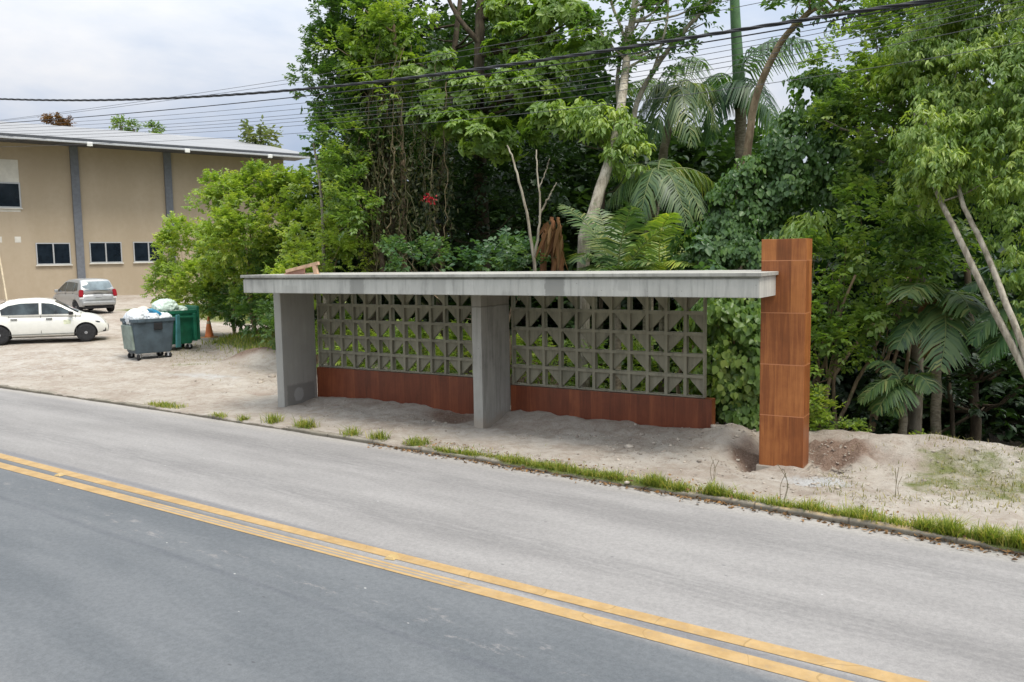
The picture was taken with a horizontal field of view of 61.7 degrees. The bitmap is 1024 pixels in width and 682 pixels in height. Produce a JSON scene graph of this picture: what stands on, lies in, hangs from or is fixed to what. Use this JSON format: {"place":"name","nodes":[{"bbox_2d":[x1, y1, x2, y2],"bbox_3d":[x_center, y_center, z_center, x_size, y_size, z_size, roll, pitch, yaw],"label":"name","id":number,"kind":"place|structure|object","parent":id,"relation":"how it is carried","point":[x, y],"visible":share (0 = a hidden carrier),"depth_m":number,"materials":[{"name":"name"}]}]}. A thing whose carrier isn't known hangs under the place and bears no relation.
{"place":"outdoors","nodes":[
{"label":"outdoors","id":0,"kind":"place"},
{"bbox_2d":[5,0,728,119],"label":"overhead cable","id":1,"kind":"object","parent":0,"point":[417,58],"visible":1,"depth_m":11.79,"materials":[{"name":"black rubber"}]},
{"bbox_2d":[4,0,771,120],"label":"overhead cable","id":2,"kind":"object","parent":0,"point":[437,60],"visible":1,"depth_m":11.64,"materials":[{"name":"black rubber"}]},
{"bbox_2d":[0,0,940,100],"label":"twisted cable","id":3,"kind":"object","parent":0,"point":[871,9],"visible":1,"depth_m":10.73,"materials":[{"name":"black rubber"}]},
{"bbox_2d":[0,0,946,123],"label":"overhead cable","id":4,"kind":"object","parent":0,"point":[531,67],"visible":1,"depth_m":10.73,"materials":[{"name":"black rubber"}]},
{"bbox_2d":[5,0,959,125],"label":"overhead cable","id":5,"kind":"object","parent":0,"point":[544,73],"visible":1,"depth_m":10.62,"materials":[{"name":"black rubber"}]},
{"bbox_2d":[0,0,975,128],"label":"overhead cable","id":6,"kind":"object","parent":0,"point":[551,78],"visible":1,"depth_m":10.57,"materials":[{"name":"black rubber"}]},
{"bbox_2d":[0,0,997,131],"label":"overhead cable","id":7,"kind":"object","parent":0,"point":[568,82],"visible":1,"depth_m":10.39,"materials":[{"name":"black rubber"}]},
{"bbox_2d":[0,388,1023,681],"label":"road","id":8,"kind":"structure","parent":0,"point":[98,586],"depth_m":7.62,"materials":[{"name":"grey asphalt"}]},
{"bbox_2d":[384,554,398,559],"bbox_3d":[-1.134,2.034,8.087,0.110,0.022,0.100,2,6,25],"label":"road stud","id":9,"kind":"object","parent":8,"relation":"on","point":[392,557],"visible":1,"depth_m":8.06,"materials":[{"name":"yellow plastic"}]},
{"bbox_2d":[0,462,853,681],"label":"road marking","id":10,"kind":"object","parent":8,"relation":"on","point":[755,661],"visible":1,"depth_m":7.19,"materials":[{"name":"yellow paint"}]},
{"bbox_2d":[0,453,928,681],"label":"road marking","id":11,"kind":"object","parent":8,"relation":"on","point":[865,671],"visible":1,"depth_m":7.20,"materials":[{"name":"yellow paint"}]},
{"bbox_2d":[0,384,1023,555],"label":"kerb","id":12,"kind":"structure","parent":8,"relation":"on","point":[851,521],"depth_m":9.98,"materials":[{"name":"concrete"}]},
{"bbox_2d":[143,399,185,408],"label":"grass tuft","id":13,"kind":"object","parent":12,"relation":"on","point":[166,404],"visible":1,"depth_m":16.55,"materials":[{"name":"green plant"}]},
{"bbox_2d":[208,410,228,418],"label":"grass tuft","id":14,"kind":"object","parent":12,"relation":"on","point":[220,414],"visible":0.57,"depth_m":15.41,"materials":[{"name":"green plant"}]},
{"bbox_2d":[235,411,253,421],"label":"grass tuft","id":15,"kind":"object","parent":12,"relation":"on","point":[242,418],"visible":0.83,"depth_m":15.04,"materials":[{"name":"green plant"}]},
{"bbox_2d":[259,412,286,423],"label":"grass tuft","id":16,"kind":"object","parent":12,"relation":"on","point":[272,419],"visible":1,"depth_m":14.75,"materials":[{"name":"green plant"}]},
{"bbox_2d":[292,415,319,428],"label":"grass tuft","id":17,"kind":"object","parent":12,"relation":"on","point":[305,424],"visible":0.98,"depth_m":14.24,"materials":[{"name":"green plant"}]},
{"bbox_2d":[339,424,361,436],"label":"grass tuft","id":18,"kind":"object","parent":12,"relation":"on","point":[353,431],"visible":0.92,"depth_m":13.54,"materials":[{"name":"green plant"}]},
{"bbox_2d":[364,428,394,440],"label":"grass tuft","id":19,"kind":"object","parent":12,"relation":"on","point":[379,436],"visible":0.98,"depth_m":13.22,"materials":[{"name":"green plant"}]},
{"bbox_2d":[397,434,433,445],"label":"grass tuft","id":20,"kind":"object","parent":12,"relation":"on","point":[416,441],"visible":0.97,"depth_m":12.77,"materials":[{"name":"green plant"}]},
{"bbox_2d":[368,437,1023,559],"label":"leaf litter","id":21,"kind":"object","parent":8,"relation":"on","point":[809,518],"visible":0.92,"depth_m":9.82,"materials":[{"name":"plant"}]},
{"bbox_2d":[0,294,1023,551],"bbox_3d":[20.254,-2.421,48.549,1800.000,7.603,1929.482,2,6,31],"label":"ground","id":22,"kind":"structure","parent":0,"point":[94,364],"depth_m":13.15,"materials":[{"name":"beige sand"}]},
{"bbox_2d":[0,257,7,300],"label":"leaning pole","id":23,"kind":"object","parent":22,"relation":"on","point":[3,280],"visible":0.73,"depth_m":46.12,"materials":[{"name":"white wood"}]},
{"bbox_2d":[0,298,108,344],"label":"white saloon car","id":24,"kind":"object","parent":22,"relation":"on","point":[32,317],"visible":1,"depth_m":28.56,"materials":[{"name":"paint"}]},
{"bbox_2d":[39,112,75,126],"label":"distant tree","id":25,"kind":"object","parent":22,"relation":"on","point":[57,121],"visible":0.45,"depth_m":114.11,"materials":[{"name":"brown plant"}]},
{"bbox_2d":[53,278,116,311],"bbox_3d":[-19.755,-2.121,39.509,3.940,1.549,1.900,5,8,44],"label":"silver hatchback car","id":26,"kind":"object","parent":22,"relation":"on","point":[80,294],"visible":0.8,"depth_m":38.30,"materials":[{"name":"paint"}]},
{"bbox_2d":[109,114,131,130],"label":"distant tree","id":27,"kind":"object","parent":22,"relation":"on","point":[118,121],"visible":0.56,"depth_m":119.47,"materials":[{"name":"green plant"}]},
{"bbox_2d":[123,117,142,131],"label":"distant tree","id":28,"kind":"object","parent":22,"relation":"on","point":[129,123],"visible":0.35,"depth_m":119.45,"materials":[{"name":"green plant"}]},
{"bbox_2d":[120,317,174,360],"bbox_3d":[-10.467,-0.079,24.731,1.390,1.180,1.085,-6,7,-42],"label":"grey waste container","id":29,"kind":"object","parent":22,"relation":"on","point":[142,336],"visible":0.98,"depth_m":24.35,"materials":[{"name":"plastic"}]},
{"bbox_2d":[125,308,146,324],"bbox_3d":[-10.659,-0.637,24.360,0.603,0.589,0.576,-6,8,-43],"label":"rubbish bag","id":30,"kind":"object","parent":29,"relation":"in","point":[134,314],"visible":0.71,"depth_m":24.18,"materials":[{"name":"white plastic"}]},
{"bbox_2d":[137,306,149,311],"bbox_3d":[-10.654,-0.762,24.830,0.526,0.511,0.521,4,7,41],"label":"rubbish bag","id":31,"kind":"object","parent":29,"relation":"in","point":[144,308],"visible":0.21,"depth_m":24.68,"materials":[{"name":"white plastic"}]},
{"bbox_2d":[145,310,159,318],"bbox_3d":[-10.360,-0.658,24.584,0.566,0.452,0.541,-1,6,1],"label":"rubbish bag","id":32,"kind":"object","parent":29,"relation":"in","point":[148,315],"visible":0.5,"depth_m":24.38,"materials":[{"name":"white plastic"}]},
{"bbox_2d":[147,308,161,315],"bbox_3d":[-10.222,-0.825,24.546,0.162,0.150,0.525,3,-19,34],"label":"rubbish bag","id":33,"kind":"object","parent":32,"relation":"on","point":[150,310],"visible":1,"depth_m":24.45,"materials":[{"name":"blue plastic"}]},
{"bbox_2d":[160,312,171,317],"bbox_3d":[-10.169,-0.651,24.856,0.619,0.367,0.511,-6,7,-41],"label":"rubbish bag","id":34,"kind":"object","parent":29,"relation":"in","point":[165,315],"visible":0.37,"depth_m":24.77,"materials":[{"name":"white plastic"}]},
{"bbox_2d":[140,120,164,133],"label":"distant tree","id":35,"kind":"object","parent":22,"relation":"on","point":[154,125],"visible":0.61,"depth_m":119.67,"materials":[{"name":"green plant"}]},
{"bbox_2d":[0,121,309,299],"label":"warehouse","id":36,"kind":"structure","parent":22,"relation":"on","point":[94,206],"depth_m":49.68,"materials":[{"name":"paint"}]},
{"bbox_2d":[0,182,22,208],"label":"window","id":37,"kind":"structure","parent":36,"relation":"in","point":[10,193],"depth_m":46.85,"materials":[{"name":"glass"}]},
{"bbox_2d":[35,243,72,265],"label":"window","id":38,"kind":"structure","parent":36,"relation":"in","point":[46,253],"depth_m":48.37,"materials":[{"name":"glass"}]},
{"bbox_2d":[89,242,123,263],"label":"window","id":39,"kind":"structure","parent":36,"relation":"in","point":[100,252],"depth_m":50.14,"materials":[{"name":"glass"}]},
{"bbox_2d":[133,242,163,262],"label":"window","id":40,"kind":"structure","parent":36,"relation":"in","point":[142,251],"depth_m":51.51,"materials":[{"name":"glass"}]},
{"bbox_2d":[163,305,200,348],"bbox_3d":[-10.576,-0.392,26.679,1.470,1.360,1.294,-6,7,-42],"label":"green waste container","id":41,"kind":"object","parent":22,"relation":"on","point":[186,327],"visible":0.52,"depth_m":26.64,"materials":[{"name":"plastic"}]},
{"bbox_2d":[151,298,178,311],"bbox_3d":[-10.768,-0.962,26.680,0.755,0.726,1.082,-1,6,3],"label":"rubbish bag","id":42,"kind":"object","parent":41,"relation":"in","point":[162,305],"visible":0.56,"depth_m":26.34,"materials":[{"name":"white plastic"}]},
{"bbox_2d":[178,305,187,310],"bbox_3d":[-10.499,-0.942,26.997,0.549,0.356,0.513,-2,6,-7],"label":"rubbish bag","id":43,"kind":"object","parent":41,"relation":"in","point":[181,308],"visible":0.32,"depth_m":26.89,"materials":[{"name":"white plastic"}]},
{"bbox_2d":[139,211,227,314],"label":"shrub","id":44,"kind":"object","parent":22,"relation":"on","point":[165,237],"visible":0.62,"depth_m":30.53,"materials":[{"name":"green plant"}]},
{"bbox_2d":[201,316,217,337],"bbox_3d":[-10.622,-0.488,30.051,0.420,0.755,0.420,1,6,19],"label":"traffic cone","id":45,"kind":"object","parent":22,"relation":"on","point":[209,332],"visible":0.94,"depth_m":29.97,"materials":[{"name":"orange plastic"}]},
{"bbox_2d":[170,335,267,380],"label":"grass","id":46,"kind":"structure","parent":22,"relation":"on","point":[209,355],"depth_m":25.30,"materials":[{"name":"green plant"}]},
{"bbox_2d":[198,261,276,349],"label":"shrub","id":47,"kind":"object","parent":22,"relation":"on","point":[267,315],"visible":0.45,"depth_m":25.65,"materials":[{"name":"green plant"}]},
{"bbox_2d":[160,225,333,334],"bbox_3d":[-8.900,-1.882,28.337,3.150,3.793,9.069,-6,7,-40],"label":"shrub","id":48,"kind":"object","parent":22,"relation":"on","point":[215,272],"visible":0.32,"depth_m":27.95,"materials":[{"name":"green plant"}]},
{"bbox_2d":[181,157,336,330],"bbox_3d":[-7.831,-2.798,25.937,5.388,5.532,3.717,2,6,31],"label":"shrub","id":49,"kind":"object","parent":22,"relation":"on","point":[231,223],"visible":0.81,"depth_m":25.41,"materials":[{"name":"green plant"}]},
{"bbox_2d":[238,114,285,163],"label":"distant tree","id":50,"kind":"object","parent":22,"relation":"on","point":[248,131],"visible":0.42,"depth_m":61.20,"materials":[{"name":"green plant"}]},
{"bbox_2d":[228,192,342,293],"bbox_3d":[-6.577,-2.452,26.241,3.366,4.652,3.231,2,6,31],"label":"shrub","id":51,"kind":"object","parent":22,"relation":"on","point":[254,252],"visible":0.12,"depth_m":25.34,"materials":[{"name":"green plant"}]},
{"bbox_2d":[260,171,316,211],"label":"shrub","id":52,"kind":"object","parent":22,"relation":"on","point":[292,186],"visible":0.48,"depth_m":25.84,"materials":[{"name":"green plant"}]},
{"bbox_2d":[261,182,376,364],"bbox_3d":[-4.684,-1.623,21.165,2.988,4.749,3.202,-6,7,-41],"label":"shrub","id":53,"kind":"object","parent":22,"relation":"on","point":[343,246],"visible":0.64,"depth_m":20.80,"materials":[{"name":"green plant"}]},
{"bbox_2d":[195,325,470,369],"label":"grass","id":54,"kind":"structure","parent":22,"relation":"on","point":[230,337],"depth_m":26.00,"materials":[{"name":"green plant"}]},
{"bbox_2d":[300,111,387,364],"bbox_3d":[-3.866,-2.187,20.191,1.961,6.416,2.321,-1,6,0],"label":"slender tree","id":55,"kind":"object","parent":22,"relation":"on","point":[343,202],"visible":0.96,"depth_m":19.94,"materials":[{"name":"green plant"}]},
{"bbox_2d":[315,309,413,369],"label":"shrub","id":56,"kind":"object","parent":22,"relation":"on","point":[348,332],"visible":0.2,"depth_m":20.68,"materials":[{"name":"green plant"}]},
{"bbox_2d":[282,0,465,351],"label":"vine draped tree","id":57,"kind":"object","parent":22,"relation":"on","point":[388,147],"visible":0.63,"depth_m":20.58,"materials":[{"name":"green plant"}]},
{"bbox_2d":[420,137,436,204],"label":"red flower","id":58,"kind":"object","parent":57,"relation":"hanging from","point":[429,198],"visible":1,"depth_m":19.10,"materials":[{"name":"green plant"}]},
{"bbox_2d":[311,0,443,350],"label":"young tree","id":59,"kind":"object","parent":22,"relation":"on","point":[385,12],"visible":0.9,"depth_m":20.24,"materials":[{"name":"green plant"}]},
{"bbox_2d":[383,317,471,373],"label":"shrub","id":60,"kind":"object","parent":22,"relation":"on","point":[438,352],"visible":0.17,"depth_m":19.21,"materials":[{"name":"green plant"}]},
{"bbox_2d":[375,225,550,362],"bbox_3d":[-0.971,-0.322,17.804,4.545,4.104,1.446,2,6,31],"label":"shrub","id":61,"kind":"object","parent":22,"relation":"on","point":[521,246],"visible":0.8,"depth_m":17.37,"materials":[{"name":"green plant"}]},
{"bbox_2d":[355,0,598,336],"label":"shady tree","id":62,"kind":"object","parent":22,"relation":"on","point":[546,150],"visible":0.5,"depth_m":20.93,"materials":[{"name":"green plant"}]},
{"bbox_2d":[383,0,615,271],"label":"broad leaved tree","id":63,"kind":"object","parent":22,"relation":"on","point":[538,16],"visible":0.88,"depth_m":18.84,"materials":[{"name":"green plant"}]},
{"bbox_2d":[8,336,1023,509],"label":"rubble","id":64,"kind":"object","parent":22,"relation":"on","point":[793,489],"visible":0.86,"depth_m":11.62,"materials":[{"name":"stone"}]},
{"bbox_2d":[240,238,811,470],"bbox_3d":[-0.236,0.198,13.835,9.714,3.439,1.960,2,6,31],"label":"bus shelter","id":65,"kind":"object","parent":22,"relation":"on","point":[779,283],"visible":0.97,"depth_m":13.87,"materials":[{"name":"concrete"}]},
{"bbox_2d":[284,262,319,273],"bbox_3d":[-3.722,-1.276,15.158,0.894,0.246,0.110,2,6,31],"label":"timber trestle","id":66,"kind":"object","parent":65,"relation":"on","point":[299,269],"visible":0.69,"depth_m":15.09,"materials":[{"name":"brown wood"}]},
{"bbox_2d":[507,145,556,270],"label":"forked sapling","id":67,"kind":"object","parent":22,"relation":"on","point":[533,251],"visible":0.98,"depth_m":16.05,"materials":[{"name":"grey plant"}]},
{"bbox_2d":[535,217,567,270],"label":"dry banana plant","id":68,"kind":"object","parent":22,"relation":"on","point":[553,245],"visible":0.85,"depth_m":16.20,"materials":[{"name":"brown plant"}]},
{"bbox_2d":[510,333,607,387],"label":"shrub","id":69,"kind":"object","parent":22,"relation":"on","point":[519,340],"visible":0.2,"depth_m":17.40,"materials":[{"name":"green plant"}]},
{"bbox_2d":[541,96,656,368],"bbox_3d":[1.718,-0.951,17.623,2.692,8.152,1.380,2,6,31],"label":"drooping tree","id":70,"kind":"object","parent":22,"relation":"on","point":[594,129],"visible":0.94,"depth_m":16.88,"materials":[{"name":"green plant"}]},
{"bbox_2d":[558,204,675,389],"bbox_3d":[1.821,-0.417,15.528,1.720,4.213,2.255,-4,6,-32],"label":"palm tree","id":71,"kind":"object","parent":22,"relation":"on","point":[610,262],"visible":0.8,"depth_m":15.26,"materials":[{"name":"green plant"}]},
{"bbox_2d":[624,444,633,447],"bbox_3d":[1.690,1.523,12.371,0.143,0.081,0.130,-1,6,3],"label":"stone","id":72,"kind":"object","parent":22,"relation":"on","point":[628,445],"visible":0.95,"depth_m":12.33,"materials":[{"name":"beige stone"}]},
{"bbox_2d":[574,328,712,391],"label":"shrub","id":73,"kind":"object","parent":22,"relation":"on","point":[654,363],"visible":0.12,"depth_m":16.24,"materials":[{"name":"green plant"}]},
{"bbox_2d":[569,0,733,387],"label":"sparse pale tree","id":74,"kind":"object","parent":22,"relation":"on","point":[628,37],"visible":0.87,"depth_m":17.82,"materials":[{"name":"green plant"}]},
{"bbox_2d":[605,158,713,385],"bbox_3d":[2.747,-0.194,17.597,2.967,7.081,2.291,2,6,31],"label":"palm tree","id":75,"kind":"object","parent":22,"relation":"on","point":[658,175],"visible":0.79,"depth_m":16.48,"materials":[{"name":"green plant"}]},
{"bbox_2d":[298,0,1023,415],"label":"forest","id":76,"kind":"object","parent":22,"relation":"on","point":[714,162],"visible":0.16,"depth_m":25.94,"materials":[{"name":"green plant"}]},
{"bbox_2d":[622,212,700,392],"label":"palm tree","id":77,"kind":"object","parent":22,"relation":"on","point":[657,222],"visible":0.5,"depth_m":15.62,"materials":[{"name":"green plant"}]},
{"bbox_2d":[627,56,735,370],"bbox_3d":[3.919,-1.675,19.836,2.303,9.909,3.880,-1,6,-4],"label":"palm tree","id":78,"kind":"object","parent":22,"relation":"on","point":[673,109],"visible":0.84,"depth_m":18.49,"materials":[{"name":"green plant"}]},
{"bbox_2d":[675,233,728,393],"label":"shrub","id":79,"kind":"object","parent":22,"relation":"on","point":[705,246],"visible":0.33,"depth_m":14.63,"materials":[{"name":"green plant"}]},
{"bbox_2d":[401,440,1023,549],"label":"grass","id":80,"kind":"structure","parent":22,"relation":"on","point":[988,533],"depth_m":9.22,"materials":[{"name":"green plant"}]},
{"bbox_2d":[710,457,718,478],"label":"weed stalk","id":81,"kind":"object","parent":22,"relation":"on","point":[714,469],"visible":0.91,"depth_m":10.75,"materials":[{"name":"beige plant"}]},
{"bbox_2d":[674,298,760,431],"bbox_3d":[3.538,0.540,13.974,2.130,2.984,1.676,2,6,31],"label":"shrub","id":82,"kind":"object","parent":22,"relation":"on","point":[733,345],"visible":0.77,"depth_m":13.42,"materials":[{"name":"green plant"}]},
{"bbox_2d":[696,0,812,269],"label":"palm tree","id":83,"kind":"object","parent":22,"relation":"on","point":[739,99],"visible":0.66,"depth_m":18.95,"materials":[{"name":"green plant"}]},
{"bbox_2d":[661,65,885,303],"bbox_3d":[4.473,-0.600,15.168,3.760,8.378,2.025,-2,6,-7],"label":"round leaved tree","id":84,"kind":"object","parent":22,"relation":"on","point":[739,231],"visible":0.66,"depth_m":14.58,"materials":[{"name":"green plant"}]},
{"bbox_2d":[778,465,787,498],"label":"weed stalk","id":85,"kind":"object","parent":22,"relation":"on","point":[781,482],"visible":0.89,"depth_m":9.90,"materials":[{"name":"beige plant"}]},
{"bbox_2d":[740,0,870,268],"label":"leaning tree","id":86,"kind":"object","parent":22,"relation":"on","point":[812,6],"visible":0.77,"depth_m":17.01,"materials":[{"name":"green plant"}]},
{"bbox_2d":[809,383,846,430],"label":"shrub","id":87,"kind":"object","parent":22,"relation":"on","point":[819,393],"visible":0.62,"depth_m":12.91,"materials":[{"name":"green plant"}]},
{"bbox_2d":[765,207,907,418],"bbox_3d":[5.446,0.834,14.703,2.311,6.143,1.760,-6,7,-42],"label":"shrub","id":88,"kind":"object","parent":22,"relation":"on","point":[794,228],"visible":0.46,"depth_m":14.07,"materials":[{"name":"green plant"}]},
{"bbox_2d":[799,221,903,429],"bbox_3d":[5.250,0.795,13.651,1.663,5.398,2.069,2,6,31],"label":"shrub","id":89,"kind":"object","parent":22,"relation":"on","point":[833,333],"visible":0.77,"depth_m":13.50,"materials":[{"name":"green plant"}]},
{"bbox_2d":[837,415,875,431],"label":"shrub","id":90,"kind":"object","parent":22,"relation":"on","point":[857,423],"visible":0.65,"depth_m":12.76,"materials":[{"name":"green plant"}]},
{"bbox_2d":[793,0,990,434],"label":"rounded green tree","id":91,"kind":"object","parent":22,"relation":"on","point":[876,119],"visible":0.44,"depth_m":13.79,"materials":[{"name":"green plant"}]},
{"bbox_2d":[895,467,901,497],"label":"weed stalk","id":92,"kind":"object","parent":22,"relation":"on","point":[896,480],"visible":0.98,"depth_m":10.02,"materials":[{"name":"beige plant"}]},
{"bbox_2d":[857,359,945,434],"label":"palm tree","id":93,"kind":"object","parent":22,"relation":"on","point":[893,390],"visible":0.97,"depth_m":12.54,"materials":[{"name":"green plant"}]},
{"bbox_2d":[825,159,992,433],"bbox_3d":[6.165,0.393,13.573,2.414,6.629,1.898,2,6,31],"label":"tree","id":94,"kind":"object","parent":22,"relation":"on","point":[930,236],"visible":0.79,"depth_m":13.17,"materials":[{"name":"green plant"}]},
{"bbox_2d":[809,225,1023,444],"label":"undergrowth","id":95,"kind":"object","parent":22,"relation":"on","point":[845,382],"visible":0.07,"depth_m":16.26,"materials":[{"name":"green plant"}]},
{"bbox_2d":[811,261,1023,440],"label":"understory tree","id":96,"kind":"object","parent":22,"relation":"on","point":[973,367],"visible":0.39,"depth_m":13.62,"materials":[{"name":"green plant"}]},
{"bbox_2d":[909,428,925,434],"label":"shrub","id":97,"kind":"object","parent":22,"relation":"on","point":[918,432],"visible":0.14,"depth_m":12.11,"materials":[{"name":"green plant"}]},
{"bbox_2d":[813,432,1023,513],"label":"grass","id":98,"kind":"structure","parent":22,"relation":"on","point":[986,497],"depth_m":10.42,"materials":[{"name":"green plant"}]},
{"bbox_2d":[883,281,991,434],"bbox_3d":[6.339,1.376,12.934,1.499,4.557,1.125,2,6,31],"label":"palm tree","id":99,"kind":"object","parent":22,"relation":"on","point":[927,328],"visible":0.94,"depth_m":12.59,"materials":[{"name":"green plant"}]},
{"bbox_2d":[865,0,1023,378],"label":"yellow green tree","id":100,"kind":"object","parent":22,"relation":"on","point":[945,162],"visible":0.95,"depth_m":11.82,"materials":[{"name":"green plant"}]},
{"bbox_2d":[957,267,1023,367],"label":"palm tree","id":101,"kind":"object","parent":22,"relation":"on","point":[990,331],"visible":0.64,"depth_m":11.89,"materials":[{"name":"green plant"}]},
{"bbox_2d":[0,0,1023,247],"label":"sky","id":102,"kind":"structure","parent":0,"point":[50,49],"materials":[{"name":"white"}]},
{"bbox_2d":[7,42,1022,146],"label":"overhead cable","id":103,"kind":"object","parent":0,"point":[579,107],"visible":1,"depth_m":10.34,"materials":[{"name":"black rubber"}]},
{"bbox_2d":[7,6,1023,136],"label":"overhead cable","id":104,"kind":"object","parent":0,"point":[581,89],"visible":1,"depth_m":10.35,"materials":[{"name":"black rubber"}]},
{"bbox_2d":[10,17,1023,139],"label":"overhead cable","id":105,"kind":"object","parent":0,"point":[585,95],"visible":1,"depth_m":10.28,"materials":[{"name":"black rubber"}]},
{"bbox_2d":[21,0,1023,133],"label":"overhead cable","id":106,"kind":"object","parent":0,"point":[586,84],"visible":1,"depth_m":10.27,"materials":[{"name":"black rubber"}]}
]}

